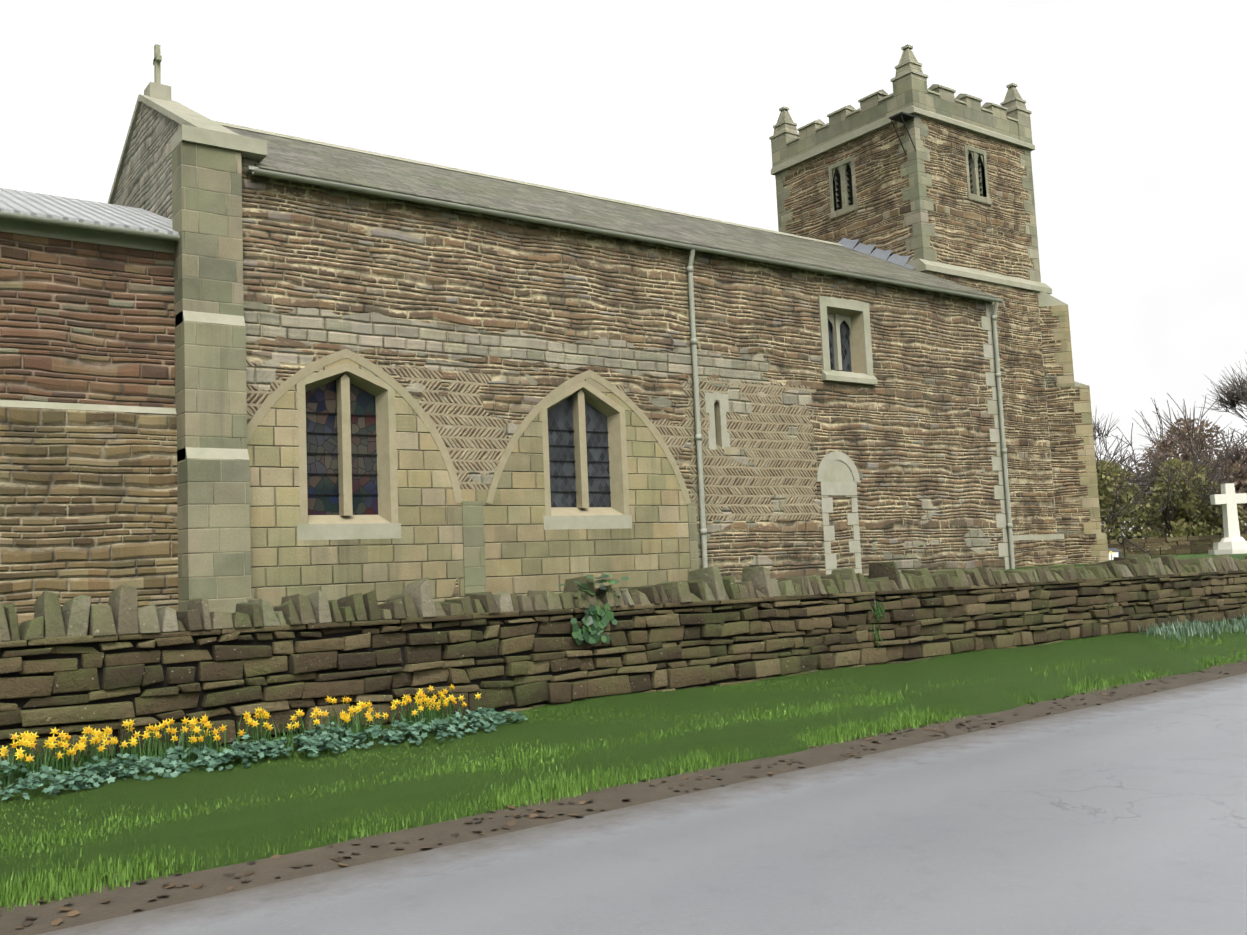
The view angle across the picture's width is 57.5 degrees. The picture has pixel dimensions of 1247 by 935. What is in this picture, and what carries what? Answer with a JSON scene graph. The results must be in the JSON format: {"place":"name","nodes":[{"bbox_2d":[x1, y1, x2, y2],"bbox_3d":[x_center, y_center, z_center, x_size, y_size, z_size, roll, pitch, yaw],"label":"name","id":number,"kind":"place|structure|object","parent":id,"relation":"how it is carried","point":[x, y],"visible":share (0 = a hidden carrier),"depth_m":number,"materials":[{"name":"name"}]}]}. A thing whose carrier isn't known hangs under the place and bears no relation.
{"place":"outdoors","nodes":[
{"label":"outdoors","id":0,"kind":"place"},
{"bbox_2d":[0,620,1246,934],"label":"verge grass","id":1,"kind":"structure","parent":0,"point":[296,812],"depth_m":8.10,"materials":[{"name":"green plant"}]},
{"bbox_2d":[0,554,1246,771],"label":"stone wall","id":2,"kind":"structure","parent":1,"relation":"on","point":[74,668],"depth_m":9.98,"materials":[{"name":"brown stone"}]},
{"bbox_2d":[0,573,1246,927],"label":"verge planting","id":3,"kind":"object","parent":1,"relation":"on","point":[168,757],"visible":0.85,"depth_m":8.03,"materials":[{"name":"green plant"}]},
{"bbox_2d":[0,0,1246,546],"label":"sky","id":4,"kind":"structure","parent":0,"point":[1138,117],"materials":[{"name":"white"}]},
{"bbox_2d":[18,552,1246,627],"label":"churchyard lawn","id":5,"kind":"structure","parent":0,"point":[1233,556],"depth_m":30.41,"materials":[{"name":"green plant"}]},
{"bbox_2d":[0,188,179,624],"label":"church chancel","id":6,"kind":"structure","parent":5,"relation":"on","point":[88,460],"depth_m":14.30,"materials":[{"name":"brown stone"}]},
{"bbox_2d":[108,44,1014,612],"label":"church nave","id":7,"kind":"structure","parent":5,"relation":"on","point":[394,374],"depth_m":18.31,"materials":[{"name":"brown stone"}]},
{"bbox_2d":[1092,410,1117,458],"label":"bare tree","id":8,"kind":"object","parent":5,"relation":"on","point":[1095,425],"visible":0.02,"depth_m":64.45,"materials":[{"name":"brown plant"}]},
{"bbox_2d":[1108,548,1121,559],"bbox_3d":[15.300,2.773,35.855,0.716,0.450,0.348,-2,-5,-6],"label":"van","id":9,"kind":"object","parent":5,"relation":"on","point":[1116,552],"visible":0.37,"depth_m":35.75,"materials":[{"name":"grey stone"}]},
{"bbox_2d":[1094,428,1146,536],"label":"bare tree","id":10,"kind":"object","parent":5,"relation":"on","point":[1108,459],"depth_m":58.88,"materials":[{"name":"brown plant"}]},
{"bbox_2d":[1117,536,1152,557],"bbox_3d":[14.767,2.716,32.318,0.102,1.621,1.999,-1,-5,-13],"label":"handrail","id":11,"kind":"object","parent":5,"relation":"on","point":[1131,543],"visible":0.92,"depth_m":33.08,"materials":[{"name":"black metal"}]},
{"bbox_2d":[1096,449,1175,551],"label":"shrub","id":12,"kind":"object","parent":5,"relation":"on","point":[1109,491],"visible":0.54,"depth_m":52.58,"materials":[{"name":"green plant"}]},
{"bbox_2d":[1095,393,1246,542],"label":"bare tree","id":13,"kind":"object","parent":5,"relation":"on","point":[1182,439],"visible":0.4,"depth_m":59.66,"materials":[{"name":"brown plant"}]},
{"bbox_2d":[1107,440,1246,553],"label":"shrub","id":14,"kind":"object","parent":5,"relation":"on","point":[1181,495],"visible":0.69,"depth_m":52.62,"materials":[{"name":"green plant"}]},
{"bbox_2d":[1107,534,1246,555],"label":"churchyard wall","id":15,"kind":"structure","parent":5,"relation":"on","point":[1179,543],"depth_m":47.08,"materials":[{"name":"stone"}]},
{"bbox_2d":[1165,428,1246,540],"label":"shrub","id":16,"kind":"object","parent":5,"relation":"on","point":[1227,458],"visible":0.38,"depth_m":53.86,"materials":[{"name":"brown plant"}]},
{"bbox_2d":[1199,353,1246,419],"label":"bare tree","id":17,"kind":"object","parent":5,"relation":"on","point":[1234,394],"visible":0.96,"depth_m":60.31,"materials":[{"name":"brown plant"}]},
{"bbox_2d":[1208,483,1246,554],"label":"war memorial cross","id":18,"kind":"object","parent":5,"relation":"on","point":[1232,541],"visible":0.92,"depth_m":39.22,"materials":[{"name":"white stone"}]},
{"bbox_2d":[1212,433,1246,508],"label":"tree","id":19,"kind":"object","parent":5,"relation":"on","point":[1239,450],"visible":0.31,"depth_m":55.69,"materials":[{"name":"brown plant"}]},
{"bbox_2d":[37,673,1246,934],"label":"road","id":20,"kind":"structure","parent":0,"point":[1123,817],"depth_m":6.07,"materials":[{"name":"grey asphalt"}]},
{"bbox_2d":[769,44,1108,566],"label":"church tower","id":21,"kind":"structure","parent":0,"point":[936,180],"depth_m":28.91,"materials":[{"name":"brown stone"}]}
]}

